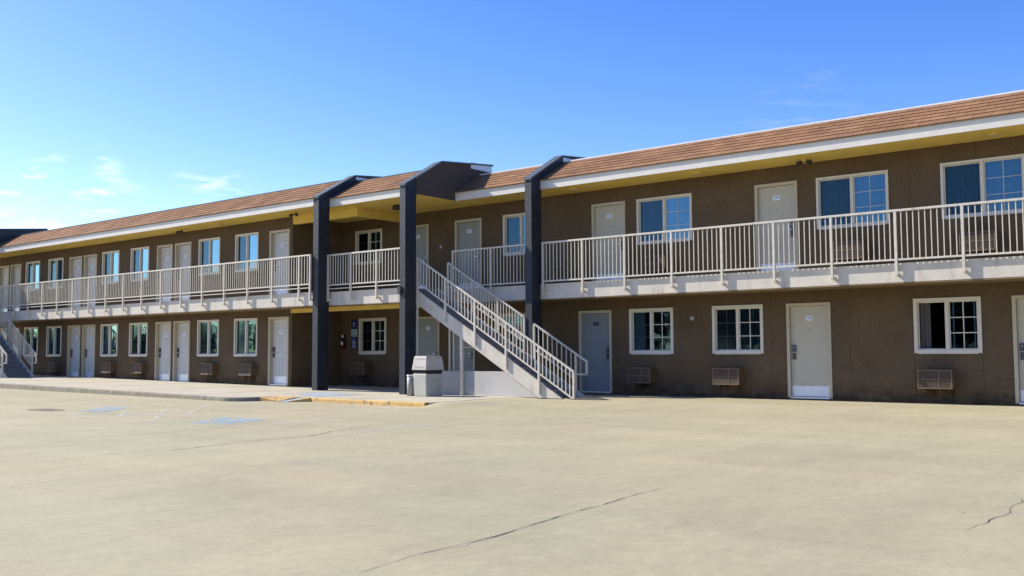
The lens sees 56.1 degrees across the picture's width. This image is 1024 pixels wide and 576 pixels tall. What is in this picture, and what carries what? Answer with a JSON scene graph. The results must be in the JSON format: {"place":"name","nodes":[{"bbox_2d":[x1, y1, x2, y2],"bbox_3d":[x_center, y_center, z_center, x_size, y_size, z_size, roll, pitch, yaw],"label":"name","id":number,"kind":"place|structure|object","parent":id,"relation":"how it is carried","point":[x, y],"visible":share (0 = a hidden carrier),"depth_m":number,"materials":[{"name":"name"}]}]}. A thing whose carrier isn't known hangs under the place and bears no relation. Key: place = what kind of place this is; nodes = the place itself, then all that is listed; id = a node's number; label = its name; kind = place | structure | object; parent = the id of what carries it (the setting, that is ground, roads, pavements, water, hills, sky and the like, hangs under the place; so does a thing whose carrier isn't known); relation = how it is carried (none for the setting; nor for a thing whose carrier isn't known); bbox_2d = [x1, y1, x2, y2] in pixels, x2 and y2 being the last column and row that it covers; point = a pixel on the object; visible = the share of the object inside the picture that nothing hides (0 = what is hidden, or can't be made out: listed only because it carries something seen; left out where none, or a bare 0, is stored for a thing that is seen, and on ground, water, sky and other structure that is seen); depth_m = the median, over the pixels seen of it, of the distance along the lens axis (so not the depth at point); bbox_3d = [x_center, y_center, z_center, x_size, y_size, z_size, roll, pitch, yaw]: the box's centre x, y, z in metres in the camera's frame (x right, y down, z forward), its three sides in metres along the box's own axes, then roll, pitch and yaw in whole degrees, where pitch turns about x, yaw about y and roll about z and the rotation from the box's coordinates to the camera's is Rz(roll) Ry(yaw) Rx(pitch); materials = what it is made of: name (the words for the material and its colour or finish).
{"place":"outdoors","nodes":[
{"label":"outdoors","id":0,"kind":"place"},
{"bbox_2d":[0,308,36,377],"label":"staircase","id":1,"kind":"structure","parent":0,"point":[12,363],"depth_m":37.26,"materials":[{"name":"metal"}]},
{"bbox_2d":[0,375,515,404],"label":"sidewalk","id":2,"kind":"structure","parent":0,"point":[221,390],"depth_m":27.86,"materials":[{"name":"concrete"}]},
{"bbox_2d":[407,375,413,395],"bbox_3d":[-2.551,2.451,24.202,0.204,0.525,0.204,-3,-5,39],"label":"ash can","id":3,"kind":"object","parent":2,"relation":"on","point":[410,389],"visible":0.98,"depth_m":24.12,"materials":[{"name":"grey metal"}]},
{"bbox_2d":[412,356,443,396],"bbox_3d":[-2.104,2.204,24.091,0.583,1.000,0.583,3,-5,-43],"label":"trash bin","id":4,"kind":"object","parent":2,"relation":"on","point":[427,378],"visible":1,"depth_m":23.90,"materials":[{"name":"grey plastic"}]},
{"bbox_2d":[0,388,1023,575],"bbox_3d":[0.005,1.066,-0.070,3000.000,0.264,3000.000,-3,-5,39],"label":"parking lot","id":5,"kind":"structure","parent":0,"point":[587,485],"depth_m":8.50,"materials":[{"name":"concrete"}]},
{"bbox_2d":[0,383,258,400],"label":"kerb","id":6,"kind":"structure","parent":5,"relation":"on","point":[97,391],"depth_m":26.38,"materials":[{"name":"concrete"}]},
{"bbox_2d":[280,392,358,401],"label":"kerb ramp","id":7,"kind":"structure","parent":5,"relation":"on","point":[315,394],"depth_m":24.87,"materials":[{"name":"grey concrete"}]},
{"bbox_2d":[260,396,428,406],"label":"kerb","id":8,"kind":"structure","parent":5,"relation":"on","point":[367,402],"depth_m":22.38,"materials":[{"name":"yellow paint"}]},
{"bbox_2d":[416,257,587,398],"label":"staircase","id":9,"kind":"structure","parent":5,"relation":"on","point":[524,374],"depth_m":24.17,"materials":[{"name":"metal"}]},
{"bbox_2d":[0,90,1023,405],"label":"motel building","id":10,"kind":"structure","parent":5,"relation":"on","point":[868,332],"depth_m":24.28,"materials":[{"name":"brown paint"}]},
{"bbox_2d":[0,328,7,339],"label":"door","id":11,"kind":"structure","parent":10,"relation":"in","point":[3,333],"depth_m":41.88,"materials":[{"name":"white paint"}]},
{"bbox_2d":[0,265,9,311],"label":"door","id":12,"kind":"structure","parent":10,"relation":"in","point":[4,270],"depth_m":42.07,"materials":[{"name":"white paint"}]},
{"bbox_2d":[10,328,19,355],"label":"door","id":13,"kind":"structure","parent":10,"relation":"in","point":[13,346],"depth_m":41.19,"materials":[{"name":"white paint"}]},
{"bbox_2d":[9,264,21,311],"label":"door","id":14,"kind":"structure","parent":10,"relation":"in","point":[15,270],"depth_m":41.44,"materials":[{"name":"white paint"}]},
{"bbox_2d":[23,327,38,356],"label":"window","id":15,"kind":"structure","parent":10,"relation":"in","point":[30,333],"depth_m":40.09,"materials":[{"name":"beige glass"}]},
{"bbox_2d":[25,261,39,291],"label":"window","id":16,"kind":"structure","parent":10,"relation":"in","point":[32,268],"depth_m":40.29,"materials":[{"name":"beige glass"}]},
{"bbox_2d":[46,362,59,371],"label":"air conditioner","id":17,"kind":"object","parent":10,"relation":"attached to","point":[53,366],"visible":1,"depth_m":38.41,"materials":[{"name":"brown metal"}]},
{"bbox_2d":[46,326,61,356],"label":"window","id":18,"kind":"structure","parent":10,"relation":"in","point":[53,335],"depth_m":38.87,"materials":[{"name":"beige glass"}]},
{"bbox_2d":[48,258,63,288],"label":"window","id":19,"kind":"structure","parent":10,"relation":"in","point":[55,266],"depth_m":39.06,"materials":[{"name":"beige plastic"}]},
{"bbox_2d":[66,325,80,376],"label":"door","id":20,"kind":"structure","parent":10,"relation":"in","point":[74,331],"depth_m":38.04,"materials":[{"name":"white paint"}]},
{"bbox_2d":[68,256,82,307],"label":"door","id":21,"kind":"structure","parent":10,"relation":"in","point":[75,263],"depth_m":38.22,"materials":[{"name":"white paint"}]},
{"bbox_2d":[81,324,95,376],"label":"door","id":22,"kind":"structure","parent":10,"relation":"in","point":[88,331],"depth_m":37.33,"materials":[{"name":"white paint"}]},
{"bbox_2d":[83,254,96,306],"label":"door","id":23,"kind":"structure","parent":10,"relation":"in","point":[90,261],"depth_m":37.50,"materials":[{"name":"white paint"}]},
{"bbox_2d":[101,363,115,372],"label":"air conditioner","id":24,"kind":"object","parent":10,"relation":"attached to","point":[108,367],"visible":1,"depth_m":35.77,"materials":[{"name":"brown metal"}]},
{"bbox_2d":[100,324,117,356],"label":"window","id":25,"kind":"structure","parent":10,"relation":"in","point":[109,332],"depth_m":36.21,"materials":[{"name":"beige plastic"}]},
{"bbox_2d":[102,250,119,284],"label":"window","id":26,"kind":"structure","parent":10,"relation":"in","point":[111,259],"depth_m":36.39,"materials":[{"name":"blue glass"}]},
{"bbox_2d":[129,322,147,356],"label":"window","id":27,"kind":"structure","parent":10,"relation":"in","point":[138,332],"depth_m":34.94,"materials":[{"name":"beige plastic"}]},
{"bbox_2d":[131,363,146,373],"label":"air conditioner","id":28,"kind":"object","parent":10,"relation":"attached to","point":[140,368],"visible":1,"depth_m":34.46,"materials":[{"name":"brown metal"}]},
{"bbox_2d":[130,246,149,281],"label":"window","id":29,"kind":"structure","parent":10,"relation":"in","point":[139,256],"depth_m":35.12,"materials":[{"name":"beige plastic"}]},
{"bbox_2d":[0,254,312,317],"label":"balcony railing","id":30,"kind":"object","parent":10,"relation":"attached to","point":[27,299],"visible":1,"depth_m":32.25,"materials":[{"name":"beige metal"}]},
{"bbox_2d":[154,321,171,380],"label":"door","id":31,"kind":"structure","parent":10,"relation":"in","point":[163,330],"depth_m":34.07,"materials":[{"name":"white paint"}]},
{"bbox_2d":[156,244,172,301],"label":"door","id":32,"kind":"structure","parent":10,"relation":"in","point":[164,252],"depth_m":34.25,"materials":[{"name":"white paint"}]},
{"bbox_2d":[172,321,189,381],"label":"door","id":33,"kind":"structure","parent":10,"relation":"in","point":[181,329],"depth_m":33.37,"materials":[{"name":"white paint"}]},
{"bbox_2d":[174,242,191,300],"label":"door","id":34,"kind":"structure","parent":10,"relation":"in","point":[183,251],"depth_m":33.53,"materials":[{"name":"white paint"}]},
{"bbox_2d":[197,319,218,356],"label":"window","id":35,"kind":"structure","parent":10,"relation":"in","point":[207,330],"depth_m":32.24,"materials":[{"name":"beige plastic"}]},
{"bbox_2d":[200,363,217,374],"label":"air conditioner","id":36,"kind":"object","parent":10,"relation":"attached to","point":[208,368],"visible":1,"depth_m":31.79,"materials":[{"name":"brown metal"}]},
{"bbox_2d":[198,237,220,275],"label":"window","id":37,"kind":"structure","parent":10,"relation":"in","point":[209,249],"depth_m":32.43,"materials":[{"name":"blue glass"}]},
{"bbox_2d":[234,318,257,356],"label":"window","id":38,"kind":"structure","parent":10,"relation":"in","point":[245,329],"depth_m":30.95,"materials":[{"name":"beige plastic"}]},
{"bbox_2d":[235,232,258,271],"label":"window","id":39,"kind":"structure","parent":10,"relation":"in","point":[246,245],"depth_m":31.13,"materials":[{"name":"beige plastic"}]},
{"bbox_2d":[238,363,256,375],"bbox_3d":[-8.396,2.598,30.671,0.660,0.380,0.334,-3,-5,39],"label":"air conditioner","id":40,"kind":"object","parent":10,"relation":"attached to","point":[247,369],"visible":1,"depth_m":30.50,"materials":[{"name":"brown metal"}]},
{"bbox_2d":[268,316,288,385],"bbox_3d":[-7.208,1.961,29.934,0.994,2.122,0.182,-3,-5,39],"label":"door","id":41,"kind":"structure","parent":10,"relation":"in","point":[278,327],"depth_m":30.03,"materials":[{"name":"white paint"}]},
{"bbox_2d":[269,229,289,294],"bbox_3d":[-7.221,-0.753,30.114,0.994,2.122,0.182,-3,-5,39],"label":"door","id":42,"kind":"structure","parent":10,"relation":"in","point":[279,240],"depth_m":30.21,"materials":[{"name":"white paint"}]},
{"bbox_2d":[341,334,345,348],"bbox_3d":[-5.397,1.724,30.854,0.167,0.480,0.140,-3,-5,39],"label":"fire extinguisher","id":43,"kind":"object","parent":10,"relation":"attached to","point":[343,342],"visible":1,"depth_m":30.82,"materials":[{"name":"red metal"}]},
{"bbox_2d":[351,320,356,348],"bbox_3d":[-5.035,1.476,30.688,0.270,0.910,0.014,-3,-5,39],"label":"parking sign","id":44,"kind":"object","parent":10,"relation":"attached to","point":[353,334],"visible":1,"depth_m":30.69,"materials":[{"name":"blue metal"}]},
{"bbox_2d":[350,362,371,374],"bbox_3d":[-4.718,2.531,30.232,0.660,0.380,0.434,-3,-5,39],"label":"air conditioner","id":45,"kind":"object","parent":10,"relation":"attached to","point":[360,368],"visible":1,"depth_m":30.04,"materials":[{"name":"brown metal"}]},
{"bbox_2d":[326,247,399,301],"bbox_3d":[-4.015,-0.352,26.607,3.230,1.350,0.120,-3,-5,39],"label":"balcony railing","id":46,"kind":"object","parent":10,"relation":"attached to","point":[350,283],"visible":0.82,"depth_m":26.72,"materials":[{"name":"beige metal"}]},
{"bbox_2d":[355,228,382,264],"bbox_3d":[-4.521,-1.292,30.489,1.230,1.098,0.109,-3,-5,39],"label":"window","id":47,"kind":"structure","parent":10,"relation":"in","point":[365,240],"depth_m":30.48,"materials":[{"name":"beige plastic"}]},
{"bbox_2d":[359,318,386,353],"bbox_3d":[-4.351,1.513,30.178,1.230,1.138,0.109,-3,-5,39],"label":"window","id":48,"kind":"structure","parent":10,"relation":"in","point":[372,331],"depth_m":30.16,"materials":[{"name":"beige plastic"}]},
{"bbox_2d":[392,205,399,209],"bbox_3d":[-3.287,-2.314,27.525,0.320,0.119,0.320,-3,-5,39],"label":"ceiling light","id":49,"kind":"object","parent":10,"relation":"attached to","point":[396,207],"visible":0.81,"depth_m":27.40,"materials":[{"name":"black metal"}]},
{"bbox_2d":[416,224,428,288],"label":"door","id":50,"kind":"structure","parent":10,"relation":"in","point":[422,231],"depth_m":29.02,"materials":[{"name":"grey paint"}]},
{"bbox_2d":[418,316,439,356],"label":"door","id":51,"kind":"structure","parent":10,"relation":"in","point":[428,327],"depth_m":28.71,"materials":[{"name":"grey paint"}]},
{"bbox_2d":[448,328,474,370],"bbox_3d":[-1.405,1.857,27.860,1.014,2.122,0.184,-3,-5,39],"label":"door","id":52,"kind":"structure","parent":10,"relation":"in","point":[469,353],"depth_m":27.91,"materials":[{"name":"grey paint"}]},
{"bbox_2d":[455,218,481,288],"bbox_3d":[-1.219,-0.928,27.884,1.024,2.122,0.184,-3,-5,39],"label":"door","id":53,"kind":"structure","parent":10,"relation":"in","point":[468,232],"depth_m":27.89,"materials":[{"name":"grey paint"}]},
{"bbox_2d":[452,244,524,298],"bbox_3d":[-0.558,-0.422,25.794,2.770,1.350,0.120,-3,-5,39],"label":"balcony railing","id":54,"kind":"object","parent":10,"relation":"attached to","point":[491,248],"visible":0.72,"depth_m":25.76,"materials":[{"name":"beige metal"}]},
{"bbox_2d":[496,313,524,349],"bbox_3d":[0.059,1.275,26.663,1.240,1.148,0.109,-3,-5,39],"label":"window","id":55,"kind":"structure","parent":10,"relation":"in","point":[500,327],"depth_m":26.65,"materials":[{"name":"beige plastic"}]},
{"bbox_2d":[503,213,524,255],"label":"window","id":56,"kind":"structure","parent":10,"relation":"in","point":[513,224],"depth_m":26.86,"materials":[{"name":"beige plastic"}]},
{"bbox_2d":[578,310,611,392],"bbox_3d":[2.204,1.650,24.983,1.014,2.122,0.184,-3,-5,39],"label":"door","id":57,"kind":"structure","parent":10,"relation":"in","point":[595,327],"depth_m":24.97,"materials":[{"name":"grey paint"}]},
{"bbox_2d":[591,201,625,280],"bbox_3d":[2.539,-1.144,24.890,1.024,2.122,0.184,-3,-5,39],"label":"door","id":58,"kind":"structure","parent":10,"relation":"in","point":[608,219],"depth_m":24.90,"materials":[{"name":"beige paint"}]},
{"bbox_2d":[627,367,656,382],"bbox_3d":[3.244,2.165,23.882,0.660,0.380,0.434,-3,-5,39],"label":"air conditioner","id":59,"kind":"object","parent":10,"relation":"attached to","point":[641,374],"visible":1,"depth_m":23.71,"materials":[{"name":"brown metal"}]},
{"bbox_2d":[629,307,673,354],"bbox_3d":[3.477,1.079,23.939,1.250,1.148,0.109,-3,-5,39],"label":"window","id":60,"kind":"structure","parent":10,"relation":"in","point":[651,330],"depth_m":23.92,"materials":[{"name":"beige plastic"}]},
{"bbox_2d":[642,255,669,272],"bbox_3d":[3.591,-0.590,23.776,0.660,0.380,0.434,-3,-5,39],"label":"air conditioner","id":61,"kind":"object","parent":10,"relation":"attached to","point":[656,264],"visible":0.77,"depth_m":23.59,"materials":[{"name":"brown metal"}]},
{"bbox_2d":[636,193,692,244],"bbox_3d":[3.785,-1.693,23.866,1.550,1.168,0.109,-3,-5,39],"label":"window","id":62,"kind":"structure","parent":10,"relation":"in","point":[671,212],"depth_m":23.85,"materials":[{"name":"blue glass"}]},
{"bbox_2d":[693,172,703,174],"bbox_3d":[4.400,-2.701,22.743,0.260,0.049,0.260,-3,-5,39],"label":"ceiling light","id":63,"kind":"object","parent":10,"relation":"attached to","point":[697,173],"visible":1,"depth_m":22.68,"materials":[{"name":"yellow paint"}]},
{"bbox_2d":[712,368,744,384],"bbox_3d":[5.072,2.060,22.425,0.660,0.380,0.434,-3,-5,39],"label":"air conditioner","id":64,"kind":"object","parent":10,"relation":"attached to","point":[728,376],"visible":1,"depth_m":22.24,"materials":[{"name":"brown metal"}]},
{"bbox_2d":[712,304,763,353],"bbox_3d":[5.286,0.976,22.498,1.280,1.148,0.109,-3,-5,39],"label":"window","id":65,"kind":"structure","parent":10,"relation":"in","point":[736,329],"depth_m":22.48,"materials":[{"name":"beige plastic"}]},
{"bbox_2d":[754,180,798,271],"bbox_3d":[6.094,-1.347,22.057,1.024,2.122,0.184,-3,-5,39],"label":"door","id":66,"kind":"structure","parent":10,"relation":"in","point":[773,201],"depth_m":22.04,"materials":[{"name":"beige paint"}]},
{"bbox_2d":[541,197,1023,294],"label":"balcony railing","id":67,"kind":"object","parent":10,"relation":"attached to","point":[831,263],"visible":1,"depth_m":20.72,"materials":[{"name":"beige metal"}]},
{"bbox_2d":[796,159,811,165],"bbox_3d":[6.444,-2.767,21.217,0.370,0.136,0.156,-3,-5,39],"label":"flood light","id":68,"kind":"object","parent":10,"relation":"attached to","point":[804,160],"visible":1,"depth_m":21.19,"materials":[{"name":"yellow paint"}]},
{"bbox_2d":[786,302,832,398],"bbox_3d":[6.650,1.395,21.441,1.014,2.122,0.184,-3,-5,39],"label":"door","id":69,"kind":"structure","parent":10,"relation":"in","point":[808,325],"depth_m":21.43,"materials":[{"name":"beige paint"}]},
{"bbox_2d":[833,240,867,260],"bbox_3d":[7.341,-0.805,20.788,0.660,0.380,0.434,-3,-5,39],"label":"air conditioner","id":70,"kind":"object","parent":10,"relation":"attached to","point":[860,252],"visible":0.69,"depth_m":20.61,"materials":[{"name":"brown metal"}]},
{"bbox_2d":[816,170,888,229],"bbox_3d":[7.418,-1.901,20.971,1.570,1.168,0.109,-3,-5,39],"label":"window","id":71,"kind":"structure","parent":10,"relation":"in","point":[865,191],"depth_m":20.95,"materials":[{"name":"blue glass"}]},
{"bbox_2d":[917,370,956,388],"bbox_3d":[8.659,1.855,19.567,0.660,0.380,0.434,-3,-5,39],"label":"air conditioner","id":72,"kind":"object","parent":10,"relation":"attached to","point":[936,379],"visible":1,"depth_m":19.39,"materials":[{"name":"brown metal"}]},
{"bbox_2d":[913,296,982,353],"bbox_3d":[8.914,0.771,19.661,1.300,1.148,0.192,-3,-5,39],"label":"window","id":73,"kind":"structure","parent":10,"relation":"in","point":[963,317],"depth_m":19.56,"materials":[{"name":"beige plastic"}]},
{"bbox_2d":[959,230,998,252],"bbox_3d":[9.333,-0.919,19.200,0.660,0.380,0.434,-3,-5,39],"label":"air conditioner","id":74,"kind":"object","parent":10,"relation":"attached to","point":[985,240],"visible":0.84,"depth_m":19.02,"materials":[{"name":"brown metal"}]},
{"bbox_2d":[940,153,1023,218],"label":"window","id":75,"kind":"structure","parent":10,"relation":"in","point":[1000,177],"depth_m":19.32,"materials":[{"name":"blue glass"}]},
{"bbox_2d":[986,132,1000,136],"bbox_3d":[9.388,-2.988,18.743,0.260,0.049,0.260,-3,-5,39],"label":"ceiling light","id":76,"kind":"object","parent":10,"relation":"attached to","point":[993,134],"visible":1,"depth_m":18.68,"materials":[{"name":"yellow paint"}]},
{"bbox_2d":[1011,295,1023,403],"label":"door","id":77,"kind":"structure","parent":10,"relation":"in","point":[1017,300],"depth_m":18.79,"materials":[{"name":"beige paint"}]},
{"bbox_2d":[0,0,1023,229],"label":"sky","id":78,"kind":"structure","parent":0,"point":[110,109],"materials":[{"name":"blue"}]}
]}

